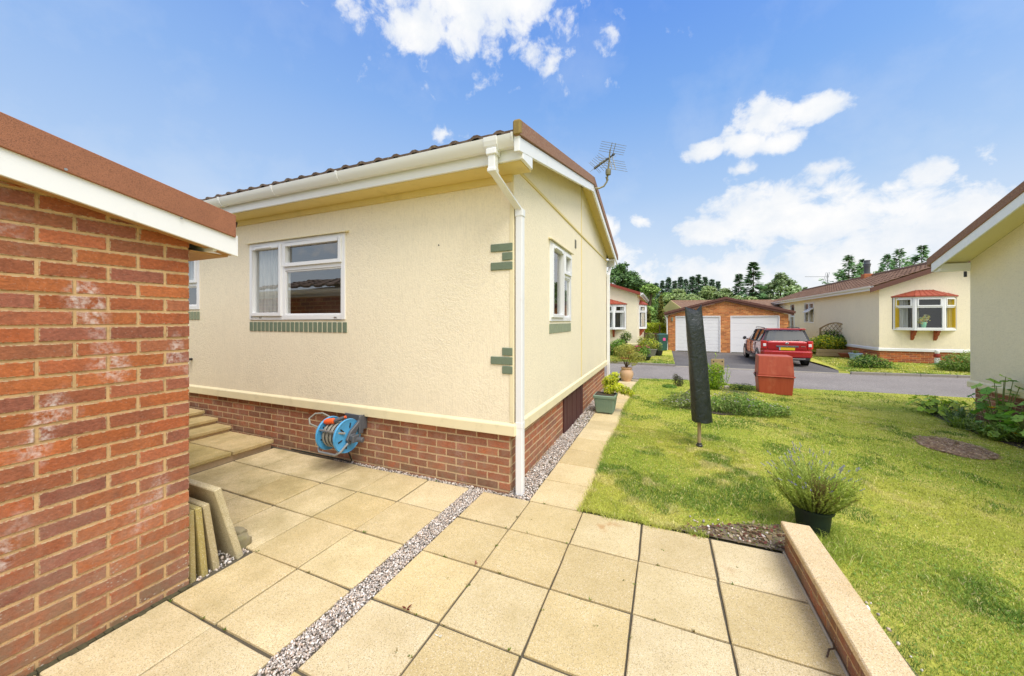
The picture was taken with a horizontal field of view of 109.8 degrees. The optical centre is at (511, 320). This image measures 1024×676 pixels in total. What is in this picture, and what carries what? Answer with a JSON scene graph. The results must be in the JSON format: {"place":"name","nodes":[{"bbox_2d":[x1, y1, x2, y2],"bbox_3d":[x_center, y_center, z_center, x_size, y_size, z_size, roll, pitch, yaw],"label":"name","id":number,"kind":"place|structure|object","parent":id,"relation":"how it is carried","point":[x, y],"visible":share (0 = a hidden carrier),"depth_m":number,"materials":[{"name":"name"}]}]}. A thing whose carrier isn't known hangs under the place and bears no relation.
{"place":"outdoors","nodes":[
{"label":"outdoors","id":0,"kind":"place"},
{"bbox_2d":[34,379,844,675],"bbox_3d":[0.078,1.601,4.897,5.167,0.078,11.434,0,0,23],"label":"patio","id":1,"kind":"structure","parent":0,"point":[772,621],"depth_m":2.06,"materials":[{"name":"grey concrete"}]},
{"bbox_2d":[26,584,191,675],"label":"moss line","id":2,"kind":"object","parent":1,"relation":"on","point":[39,670],"visible":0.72,"depth_m":1.79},
{"bbox_2d":[0,112,237,675],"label":"brick garage","id":3,"kind":"structure","parent":1,"relation":"on","point":[98,252],"depth_m":1.75,"materials":[{"name":"red brick"}]},
{"bbox_2d":[188,509,195,583],"bbox_3d":[-2.115,1.365,2.245,0.420,0.441,0.044,0,0,23],"label":"paving slab","id":4,"kind":"object","parent":1,"relation":"on","point":[192,564],"depth_m":2.16,"materials":[{"name":"beige concrete"}]},
{"bbox_2d":[189,503,207,576],"bbox_3d":[-2.092,1.364,2.287,0.420,0.442,0.067,0,0,23],"label":"paving slab","id":5,"kind":"object","parent":1,"relation":"on","point":[201,560],"depth_m":2.20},
{"bbox_2d":[188,497,219,570],"bbox_3d":[-2.076,1.363,2.338,0.420,0.444,0.094,0,0,23],"label":"paving slab","id":6,"kind":"object","parent":1,"relation":"on","point":[213,563],"depth_m":2.25,"materials":[{"name":"beige concrete"}]},
{"bbox_2d":[188,478,242,558],"bbox_3d":[-2.041,1.322,2.421,0.460,0.523,0.171,0,0,23],"label":"paving slab","id":7,"kind":"object","parent":1,"relation":"on","point":[226,539],"depth_m":2.34,"materials":[{"name":"beige concrete"}]},
{"bbox_2d":[188,414,270,474],"bbox_3d":[-4.225,1.453,4.495,2.350,0.324,0.870,0,0,23],"label":"step base","id":8,"kind":"object","parent":1,"relation":"on","point":[224,460],"visible":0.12,"depth_m":4.15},
{"bbox_2d":[188,408,204,415],"bbox_3d":[-4.881,1.270,4.767,0.970,0.040,0.900,0,0,23],"label":"paving step","id":9,"kind":"object","parent":8,"relation":"on","point":[192,412],"visible":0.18,"depth_m":4.93,"materials":[{"name":"beige stone"}]},
{"bbox_2d":[188,443,205,451],"bbox_3d":[-3.844,1.489,4.067,0.445,0.040,0.450,0,0,23],"label":"paving step","id":10,"kind":"object","parent":8,"relation":"on","point":[192,447],"visible":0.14,"depth_m":4.16,"materials":[{"name":"beige concrete"}]},
{"bbox_2d":[188,415,217,426],"bbox_3d":[-4.308,1.340,4.524,0.335,0.040,0.900,0,0,23],"label":"paving step","id":11,"kind":"object","parent":8,"relation":"on","point":[198,420],"visible":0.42,"depth_m":4.79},
{"bbox_2d":[188,447,230,468],"bbox_3d":[-3.420,1.488,3.888,0.455,0.040,0.450,0,0,23],"label":"paving step","id":12,"kind":"object","parent":8,"relation":"on","point":[201,456],"visible":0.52,"depth_m":3.91,"materials":[{"name":"beige concrete"}]},
{"bbox_2d":[188,423,231,438],"bbox_3d":[-4.034,1.413,4.408,0.330,0.040,0.900,0,0,23],"label":"paving step","id":13,"kind":"object","parent":8,"relation":"on","point":[204,430],"visible":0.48,"depth_m":4.59,"materials":[{"name":"beige concrete"}]},
{"bbox_2d":[189,431,247,446],"bbox_3d":[-3.652,1.487,4.487,0.450,0.040,0.453,0,0,23],"label":"paving step","id":14,"kind":"object","parent":8,"relation":"on","point":[209,441],"visible":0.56,"depth_m":4.47,"materials":[{"name":"beige concrete"}]},
{"bbox_2d":[210,435,273,454],"bbox_3d":[-3.227,1.485,4.307,0.455,0.040,0.453,0,0,23],"label":"paving step","id":15,"kind":"object","parent":8,"relation":"on","point":[241,444],"visible":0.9,"depth_m":4.25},
{"bbox_2d":[237,532,251,548],"bbox_3d":[-1.885,1.537,2.494,0.090,0.077,0.112,0,0,16],"label":"stone","id":16,"kind":"object","parent":1,"relation":"on","point":[245,540],"visible":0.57,"depth_m":2.49,"materials":[{"name":"beige stone"}]},
{"bbox_2d":[191,459,526,675],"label":"gravel","id":17,"kind":"structure","parent":1,"relation":"on","point":[439,520],"depth_m":2.11,"materials":[{"name":"grey gravel"}]},
{"bbox_2d":[169,481,737,657],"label":"joint weeds","id":18,"kind":"object","parent":1,"relation":"on","point":[469,585],"visible":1,"depth_m":2.08,"materials":[{"name":"green plant"}]},
{"bbox_2d":[508,388,607,500],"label":"gravel","id":19,"kind":"structure","parent":1,"relation":"on","point":[568,437],"depth_m":4.10,"materials":[{"name":"grey gravel"}]},
{"bbox_2d":[593,391,617,413],"bbox_3d":[1.597,1.408,6.139,0.368,0.314,0.368,0,0,23],"label":"square planter","id":20,"kind":"object","parent":1,"relation":"on","point":[605,402],"visible":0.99,"depth_m":6.00,"materials":[{"name":"green plastic"}]},
{"bbox_2d":[601,371,634,396],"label":"yellow shrub","id":21,"kind":"object","parent":20,"relation":"in","point":[610,386],"visible":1,"depth_m":6.09,"materials":[{"name":"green plant"}]},
{"bbox_2d":[620,366,633,381],"bbox_3d":[2.988,1.407,9.384,0.350,0.375,0.350,0,0,23],"label":"urn","id":22,"kind":"object","parent":1,"relation":"on","point":[626,374],"visible":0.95,"depth_m":9.26,"materials":[{"name":"ceramic"}]},
{"bbox_2d":[610,343,645,367],"bbox_3d":[2.940,0.924,9.398,1.080,0.693,0.680,0,0,23],"label":"twiggy shrub","id":23,"kind":"object","parent":22,"relation":"in","point":[625,350],"visible":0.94,"depth_m":9.33,"materials":[{"name":"green plant"}]},
{"bbox_2d":[781,521,914,675],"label":"wall","id":24,"kind":"structure","parent":1,"relation":"on","point":[852,630],"depth_m":1.75,"materials":[{"name":"stone"}]},
{"bbox_2d":[0,0,1023,298],"label":"sky","id":25,"kind":"structure","parent":0,"point":[795,138],"materials":[{"name":"blue"}]},
{"bbox_2d":[529,351,918,494],"bbox_3d":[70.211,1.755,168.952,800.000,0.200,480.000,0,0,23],"label":"ground","id":26,"kind":"structure","parent":0,"point":[839,369],"depth_m":13.59,"materials":[{"name":"green plant"}]},
{"bbox_2d":[188,119,617,495],"bbox_3d":[-3.161,-0.353,7.614,9.716,3.956,6.415,0,0,23],"label":"park bungalow","id":27,"kind":"object","parent":26,"relation":"on","point":[442,312],"visible":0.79,"depth_m":3.85,"materials":[{"name":"paint"}]},
{"bbox_2d":[188,260,199,309],"bbox_3d":[-4.734,-0.515,5.524,1.450,1.220,0.632,0,0,23],"label":"window","id":28,"kind":"structure","parent":27,"relation":"in","point":[194,266],"depth_m":5.10,"materials":[{"name":"white plastic"}]},
{"bbox_2d":[249,232,345,319],"bbox_3d":[-2.503,-0.443,4.573,2.160,1.365,0.643,0,0,23],"label":"window","id":29,"kind":"structure","parent":27,"relation":"in","point":[299,278],"depth_m":4.59,"materials":[{"name":"white plastic"}]},
{"bbox_2d":[291,412,366,462],"bbox_3d":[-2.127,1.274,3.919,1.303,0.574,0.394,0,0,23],"label":"hose reel","id":30,"kind":"object","parent":27,"relation":"attached to","point":[338,434],"visible":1,"depth_m":3.70,"materials":[{"name":"blue plastic"}]},
{"bbox_2d":[549,240,571,320],"bbox_3d":[0.382,-0.419,4.792,0.643,1.356,1.525,0,0,23],"label":"window","id":31,"kind":"structure","parent":27,"relation":"in","point":[560,260],"depth_m":4.71,"materials":[{"name":"white plastic"}]},
{"bbox_2d":[563,384,582,432],"bbox_3d":[0.945,1.295,5.490,0.024,0.520,1.210,0,0,23],"label":"access door","id":32,"kind":"structure","parent":27,"relation":"in","point":[572,403],"depth_m":5.36,"materials":[{"name":"brown wood"}]},
{"bbox_2d":[590,141,627,188],"bbox_3d":[1.508,-2.439,5.886,0.500,0.676,0.566,0,0,-20],"label":"tv aerial","id":33,"kind":"object","parent":27,"relation":"attached to","point":[608,172],"visible":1,"depth_m":5.73,"materials":[{"name":"metal"}]},
{"bbox_2d":[607,261,653,295],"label":"broadleaf tree","id":34,"kind":"object","parent":26,"relation":"on","point":[621,275],"visible":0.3,"depth_m":40.64,"materials":[{"name":"green plant"}]},
{"bbox_2d":[640,283,664,322],"bbox_3d":[13.050,-0.780,34.281,4.236,5.540,4.481,0,0,-20],"label":"broadleaf tree","id":35,"kind":"object","parent":26,"relation":"on","point":[651,291],"visible":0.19,"depth_m":33.87,"materials":[{"name":"green plant"}]},
{"bbox_2d":[665,277,673,292],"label":"spruce tree","id":36,"kind":"object","parent":26,"relation":"on","point":[668,280],"visible":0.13,"depth_m":84.80,"materials":[{"name":"green plant"}]},
{"bbox_2d":[658,288,687,310],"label":"broadleaf tree","id":37,"kind":"object","parent":26,"relation":"on","point":[678,294],"visible":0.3,"depth_m":53.99,"materials":[{"name":"green plant"}]},
{"bbox_2d":[688,276,697,294],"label":"spruce tree","id":38,"kind":"object","parent":26,"relation":"on","point":[692,280],"visible":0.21,"depth_m":84.66,"materials":[{"name":"green plant"}]},
{"bbox_2d":[695,274,702,295],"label":"spruce tree","id":39,"kind":"object","parent":26,"relation":"on","point":[698,282],"visible":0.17,"depth_m":84.62,"materials":[{"name":"green plant"}]},
{"bbox_2d":[698,285,728,299],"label":"broadleaf tree","id":40,"kind":"object","parent":26,"relation":"on","point":[706,292],"visible":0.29,"depth_m":54.17,"materials":[{"name":"green plant"}]},
{"bbox_2d":[731,274,747,296],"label":"fir tree","id":41,"kind":"object","parent":26,"relation":"on","point":[738,280],"visible":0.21,"depth_m":54.81,"materials":[{"name":"green plant"}]},
{"bbox_2d":[738,262,773,299],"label":"fir tree","id":42,"kind":"object","parent":26,"relation":"on","point":[755,293],"visible":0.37,"depth_m":51.83,"materials":[{"name":"green plant"}]},
{"bbox_2d":[758,272,800,299],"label":"birch tree","id":43,"kind":"object","parent":26,"relation":"on","point":[780,281],"visible":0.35,"depth_m":51.21,"materials":[{"name":"green plant"}]},
{"bbox_2d":[610,346,969,374],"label":"verge","id":44,"kind":"structure","parent":26,"relation":"on","point":[668,352],"depth_m":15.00,"materials":[{"name":"plant"}]},
{"bbox_2d":[610,339,624,354],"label":"round shrub","id":45,"kind":"object","parent":44,"relation":"on","point":[614,344],"visible":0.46,"depth_m":17.12,"materials":[{"name":"green plant"}]},
{"bbox_2d":[618,331,631,346],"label":"climbing shrub","id":46,"kind":"object","parent":44,"relation":"on","point":[627,335],"visible":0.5,"depth_m":17.43,"materials":[{"name":"green plant"}]},
{"bbox_2d":[610,283,648,353],"bbox_3d":[5.208,-0.284,22.275,6.122,4.199,8.188,0,0,23],"label":"park bungalow","id":47,"kind":"object","parent":44,"relation":"on","point":[628,308],"visible":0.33,"depth_m":18.06,"materials":[{"name":"beige paint"}]},
{"bbox_2d":[610,304,625,328],"bbox_3d":[4.863,-0.170,18.606,2.020,1.350,1.054,0,0,23],"label":"bay window","id":48,"kind":"structure","parent":47,"relation":"in","point":[617,312],"depth_m":18.06,"materials":[{"name":"white plastic"}]},
{"bbox_2d":[639,305,646,328],"bbox_3d":[7.206,-0.192,19.787,0.394,1.293,1.661,0,0,23],"label":"bay window","id":49,"kind":"structure","parent":47,"relation":"in","point":[640,306],"depth_m":19.38,"materials":[{"name":"white plastic"}]},
{"bbox_2d":[636,355,650,360],"bbox_3d":[5.568,1.615,15.296,0.680,0.200,0.680,0,0,23],"label":"bowl planter","id":50,"kind":"object","parent":44,"relation":"on","point":[648,358],"visible":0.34,"depth_m":15.04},
{"bbox_2d":[634,345,650,356],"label":"geranium","id":51,"kind":"object","parent":50,"relation":"in","point":[644,350],"visible":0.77,"depth_m":15.23,"materials":[{"name":"green plant"}]},
{"bbox_2d":[645,348,656,355],"bbox_3d":[6.628,1.540,17.236,0.620,0.350,0.620,0,0,23],"label":"plant pot","id":52,"kind":"object","parent":44,"relation":"on","point":[653,352],"visible":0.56,"depth_m":17.00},
{"bbox_2d":[637,337,658,348],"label":"potted shrub","id":53,"kind":"object","parent":52,"relation":"in","point":[644,342],"visible":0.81,"depth_m":17.21,"materials":[{"name":"green plant"}]},
{"bbox_2d":[644,305,658,331],"bbox_3d":[10.469,0.193,30.450,4.113,3.468,3.617,0,0,22],"label":"broadleaf tree","id":54,"kind":"object","parent":44,"relation":"on","point":[653,318],"visible":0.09,"depth_m":29.82,"materials":[{"name":"green plant"}]},
{"bbox_2d":[644,321,666,343],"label":"hedge","id":55,"kind":"object","parent":44,"relation":"on","point":[653,330],"visible":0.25,"depth_m":25.83,"materials":[{"name":"green plant"}]},
{"bbox_2d":[655,292,666,333],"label":"conifer bush","id":56,"kind":"object","parent":44,"relation":"on","point":[660,316],"visible":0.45,"depth_m":29.91,"materials":[{"name":"green plant"}]},
{"bbox_2d":[656,333,667,350],"bbox_3d":[8.580,1.254,20.536,0.546,1.018,0.612,0,0,11],"label":"wheelie bin","id":57,"kind":"object","parent":44,"relation":"on","point":[662,338],"visible":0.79,"depth_m":20.28,"materials":[{"name":"green plastic"}]},
{"bbox_2d":[819,322,842,349],"bbox_3d":[16.437,0.930,18.267,0.070,1.670,2.005,0,0,2],"label":"trellis","id":58,"kind":"object","parent":44,"relation":"on","point":[838,323],"visible":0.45,"depth_m":18.43,"materials":[{"name":"wood"}]},
{"bbox_2d":[820,330,846,349],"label":"dark shrub","id":59,"kind":"object","parent":58,"relation":"attached to","point":[831,333],"visible":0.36,"depth_m":18.17,"materials":[{"name":"green plant"}]},
{"bbox_2d":[816,349,857,356],"bbox_3d":[15.372,1.560,17.034,1.500,0.330,0.648,0,0,23],"label":"raised bed","id":60,"kind":"object","parent":44,"relation":"on","point":[827,352],"visible":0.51,"depth_m":17.20,"materials":[{"name":"brown wood"}]},
{"bbox_2d":[809,335,846,350],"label":"yellow shrub","id":61,"kind":"object","parent":60,"relation":"in","point":[831,342],"visible":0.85,"depth_m":17.68,"materials":[{"name":"green plant"}]},
{"bbox_2d":[771,260,969,363],"bbox_3d":[20.533,-0.751,21.529,5.541,5.133,17.428,0,0,23],"label":"park bungalow","id":62,"kind":"object","parent":44,"relation":"on","point":[879,314],"visible":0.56,"depth_m":14.69,"materials":[{"name":"beige paint"}]},
{"bbox_2d":[790,303,794,327],"bbox_3d":[19.609,0.105,24.694,0.632,2.820,1.380,0,0,23],"label":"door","id":63,"kind":"structure","parent":62,"relation":"in","point":[792,306],"depth_m":25.10,"materials":[{"name":"white plastic"}]},
{"bbox_2d":[804,302,813,322],"bbox_3d":[18.402,-0.412,21.844,0.632,1.645,2.070,0,0,23],"label":"window","id":64,"kind":"structure","parent":62,"relation":"in","point":[809,316],"depth_m":22.61,"materials":[{"name":"white plastic"}]},
{"bbox_2d":[917,314,930,327],"bbox_3d":[16.205,0.047,14.216,0.458,0.582,0.281,0,0,23],"label":"vase","id":65,"kind":"object","parent":62,"relation":"on","point":[923,323],"visible":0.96,"depth_m":14.17,"materials":[{"name":"green glass"}]},
{"bbox_2d":[892,296,956,330],"bbox_3d":[16.418,-0.265,14.439,1.850,1.420,1.054,0,0,23],"label":"bay window","id":66,"kind":"structure","parent":62,"relation":"in","point":[906,311],"depth_m":14.42,"materials":[{"name":"white plastic"}]},
{"bbox_2d":[932,349,969,371],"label":"round shrub","id":67,"kind":"object","parent":44,"relation":"on","point":[962,363],"visible":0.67,"depth_m":12.04,"materials":[{"name":"green plant"}]},
{"bbox_2d":[818,254,863,283],"bbox_3d":[35.306,-2.502,37.955,5.623,9.026,5.507,0,0,43],"label":"pine tree","id":68,"kind":"object","parent":26,"relation":"on","point":[842,274],"visible":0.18,"depth_m":37.91,"materials":[{"name":"green plant"}]},
{"bbox_2d":[847,353,893,371],"bbox_3d":[12.922,1.514,12.971,1.324,0.692,1.079,0,0,23],"label":"round shrub","id":69,"kind":"object","parent":26,"relation":"on","point":[872,362],"visible":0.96,"depth_m":12.85,"materials":[{"name":"green plant"}]},
{"bbox_2d":[877,254,896,271],"bbox_3d":[39.730,-2.541,37.944,3.883,9.108,3.909,0,0,-23],"label":"pine tree","id":70,"kind":"object","parent":26,"relation":"on","point":[882,266],"visible":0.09,"depth_m":37.97,"materials":[{"name":"green plant"}]},
{"bbox_2d":[878,248,912,271],"bbox_3d":[38.866,-2.619,36.195,4.199,9.272,4.112,0,0,-12],"label":"pine tree","id":71,"kind":"object","parent":26,"relation":"on","point":[899,253],"visible":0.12,"depth_m":35.90,"materials":[{"name":"green plant"}]},
{"bbox_2d":[904,245,929,265],"bbox_3d":[43.243,-2.976,37.942,4.515,10.018,4.785,0,0,-26],"label":"pine tree","id":72,"kind":"object","parent":26,"relation":"on","point":[916,257],"visible":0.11,"depth_m":37.92,"materials":[{"name":"green plant"}]},
{"bbox_2d":[672,351,838,372],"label":"driveway","id":73,"kind":"structure","parent":0,"point":[737,360],"depth_m":15.13,"materials":[{"name":"grey asphalt"}]},
{"bbox_2d":[664,297,795,352],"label":"double garage","id":74,"kind":"structure","parent":73,"relation":"on","point":[729,323],"depth_m":19.71,"materials":[{"name":"brown brick"}]},
{"bbox_2d":[675,316,719,351],"bbox_3d":[10.468,0.756,20.309,2.261,2.018,0.106,0,0,23],"label":"door","id":75,"kind":"structure","parent":74,"relation":"in","point":[711,323],"depth_m":20.13,"materials":[{"name":"white paint"}]},
{"bbox_2d":[663,300,781,323],"bbox_3d":[17.873,0.040,29.504,9.330,3.450,5.625,0,0,6],"label":"roof","id":76,"kind":"object","parent":74,"relation":"attached to","point":[673,305],"visible":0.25,"depth_m":29.21,"materials":[{"name":"brown tile"}]},
{"bbox_2d":[730,316,779,352],"bbox_3d":[12.966,0.756,19.250,2.227,2.018,0.106,0,0,23],"label":"door","id":77,"kind":"structure","parent":74,"relation":"in","point":[740,326],"depth_m":19.42,"materials":[{"name":"white paint"}]},
{"bbox_2d":[743,327,812,365],"bbox_3d":[11.379,1.029,15.686,2.053,1.525,4.281,0,0,24],"label":"parked car","id":78,"kind":"object","parent":73,"relation":"on","point":[796,343],"visible":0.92,"depth_m":13.93,"materials":[{"name":"red paint"}]},
{"bbox_2d":[604,364,975,397],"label":"road","id":79,"kind":"structure","parent":0,"point":[944,386],"depth_m":10.46,"materials":[{"name":"grey asphalt"}]},
{"bbox_2d":[676,366,848,373],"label":"kerb","id":80,"kind":"structure","parent":79,"relation":"on","point":[794,371],"depth_m":12.41,"materials":[{"name":"concrete"}]},
{"bbox_2d":[610,361,969,377],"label":"kerb","id":81,"kind":"structure","parent":79,"relation":"on","point":[894,374],"depth_m":11.56,"materials":[{"name":"concrete"}]},
{"bbox_2d":[576,377,1023,675],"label":"lawn","id":82,"kind":"structure","parent":0,"point":[932,664],"depth_m":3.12,"materials":[{"name":"plant"}]},
{"bbox_2d":[672,374,684,386],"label":"heather","id":83,"kind":"object","parent":82,"relation":"on","point":[677,377],"visible":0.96,"depth_m":8.59,"materials":[{"name":"green plant"}]},
{"bbox_2d":[685,304,712,447],"bbox_3d":[2.309,0.693,4.446,0.329,1.785,0.171,0,0,-2],"label":"rotary dryer","id":84,"kind":"object","parent":82,"relation":"on","point":[701,410],"visible":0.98,"depth_m":4.40,"materials":[{"name":"black fabric"}]},
{"bbox_2d":[711,359,723,381],"bbox_3d":[5.192,1.323,9.110,0.330,0.700,0.084,0,0,0],"label":"timber sign","id":85,"kind":"object","parent":82,"relation":"on","point":[720,361],"visible":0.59,"depth_m":9.07,"materials":[{"name":"brown wood"}]},
{"bbox_2d":[678,388,761,414],"bbox_3d":[4.182,1.591,7.378,1.323,0.076,3.244,0,0,29],"label":"flower bed","id":86,"kind":"object","parent":82,"relation":"on","point":[722,413],"visible":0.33,"depth_m":6.26,"materials":[{"name":"green plant"}]},
{"bbox_2d":[658,391,719,410],"bbox_3d":[3.248,1.498,6.621,1.076,0.355,0.888,0,0,23],"label":"bedding plant","id":87,"kind":"object","parent":86,"relation":"on","point":[685,402],"visible":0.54,"depth_m":6.57,"materials":[{"name":"green plant"}]},
{"bbox_2d":[708,362,725,389],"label":"yellow shrub","id":88,"kind":"object","parent":86,"relation":"on","point":[715,384],"visible":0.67,"depth_m":8.24,"materials":[{"name":"green plant"}]},
{"bbox_2d":[710,391,798,418],"bbox_3d":[3.984,1.468,6.262,1.423,0.426,1.112,0,0,-12],"label":"bedding plant","id":89,"kind":"object","parent":86,"relation":"on","point":[747,408],"visible":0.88,"depth_m":6.06,"materials":[{"name":"green plant"}]},
{"bbox_2d":[674,520,784,550],"bbox_3d":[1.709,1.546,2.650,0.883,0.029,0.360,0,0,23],"label":"leaf litter","id":90,"kind":"object","parent":82,"relation":"on","point":[769,537],"visible":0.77,"depth_m":2.63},
{"bbox_2d":[727,383,755,391],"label":"heather","id":91,"kind":"object","parent":82,"relation":"on","point":[738,387],"visible":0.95,"depth_m":8.38,"materials":[{"name":"green plant"}]},
{"bbox_2d":[753,354,795,395],"bbox_3d":[6.174,1.270,8.531,0.771,0.890,0.600,0,0,27],"label":"grit bin","id":92,"kind":"object","parent":82,"relation":"on","point":[773,373],"visible":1,"depth_m":8.30,"materials":[{"name":"red plastic"}]},
{"bbox_2d":[689,515,922,671],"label":"gravel","id":93,"kind":"structure","parent":82,"relation":"on","point":[877,614],"depth_m":2.55,"materials":[{"name":"gravel"}]},
{"bbox_2d":[791,503,834,536],"bbox_3d":[2.250,1.495,2.692,0.256,0.212,0.256,0,0,23],"label":"plant pot","id":94,"kind":"object","parent":82,"relation":"on","point":[818,521],"visible":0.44,"depth_m":2.60,"materials":[{"name":"plastic"}]},
{"bbox_2d":[759,441,864,514],"bbox_3d":[2.240,1.175,2.700,0.624,0.469,0.608,0,0,-38],"label":"lavender plant","id":95,"kind":"object","parent":94,"relation":"in","point":[801,487],"visible":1,"depth_m":2.62,"materials":[{"name":"green plant"}]},
{"bbox_2d":[913,435,1000,459],"bbox_3d":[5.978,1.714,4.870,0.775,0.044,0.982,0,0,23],"label":"bare earth patch","id":96,"kind":"object","parent":82,"relation":"on","point":[957,449],"visible":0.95,"depth_m":4.83,"materials":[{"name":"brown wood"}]},
{"bbox_2d":[927,181,1023,427],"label":"park bungalow","id":97,"kind":"object","parent":82,"relation":"on","point":[988,244],"visible":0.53,"depth_m":5.88,"materials":[{"name":"paint"}]},
{"bbox_2d":[930,413,1023,448],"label":"wall bed","id":98,"kind":"object","parent":82,"relation":"on","point":[1016,444],"visible":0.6,"depth_m":5.20,"materials":[{"name":"soil"}]},
{"bbox_2d":[905,394,972,415],"bbox_3d":[7.986,1.591,6.712,0.862,0.362,0.855,0,0,23],"label":"leafy plant","id":99,"kind":"object","parent":98,"relation":"on","point":[934,402],"visible":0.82,"depth_m":6.67,"materials":[{"name":"green plant"}]},
{"bbox_2d":[927,405,983,420],"bbox_3d":[7.803,1.619,6.304,0.699,0.292,0.776,0,0,-5],"label":"strap leaf plant","id":100,"kind":"object","parent":98,"relation":"on","point":[960,412],"visible":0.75,"depth_m":6.25,"materials":[{"name":"green plant"}]},
{"bbox_2d":[931,413,995,429],"bbox_3d":[7.350,1.664,5.891,0.751,0.201,0.882,0,0,-13],"label":"strap leaf plant","id":101,"kind":"object","parent":98,"relation":"on","point":[958,421],"visible":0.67,"depth_m":5.86,"materials":[{"name":"green plant"}]},
{"bbox_2d":[949,420,1023,442],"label":"strap leaf plant","id":102,"kind":"object","parent":98,"relation":"on","point":[1004,434],"visible":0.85,"depth_m":5.27,"materials":[{"name":"green plant"}]},
{"bbox_2d":[967,374,1023,426],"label":"leafy plant","id":103,"kind":"object","parent":98,"relation":"on","point":[997,416],"visible":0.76,"depth_m":5.62,"materials":[{"name":"green plant"}]},
{"bbox_2d":[973,420,1023,441],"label":"leafy plant","id":104,"kind":"object","parent":98,"relation":"on","point":[1004,424],"visible":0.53,"depth_m":5.26,"materials":[{"name":"green plant"}]},
{"bbox_2d":[1001,401,1023,435],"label":"leafy plant","id":105,"kind":"object","parent":98,"relation":"on","point":[1015,418],"visible":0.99,"depth_m":5.10,"materials":[{"name":"green plant"}]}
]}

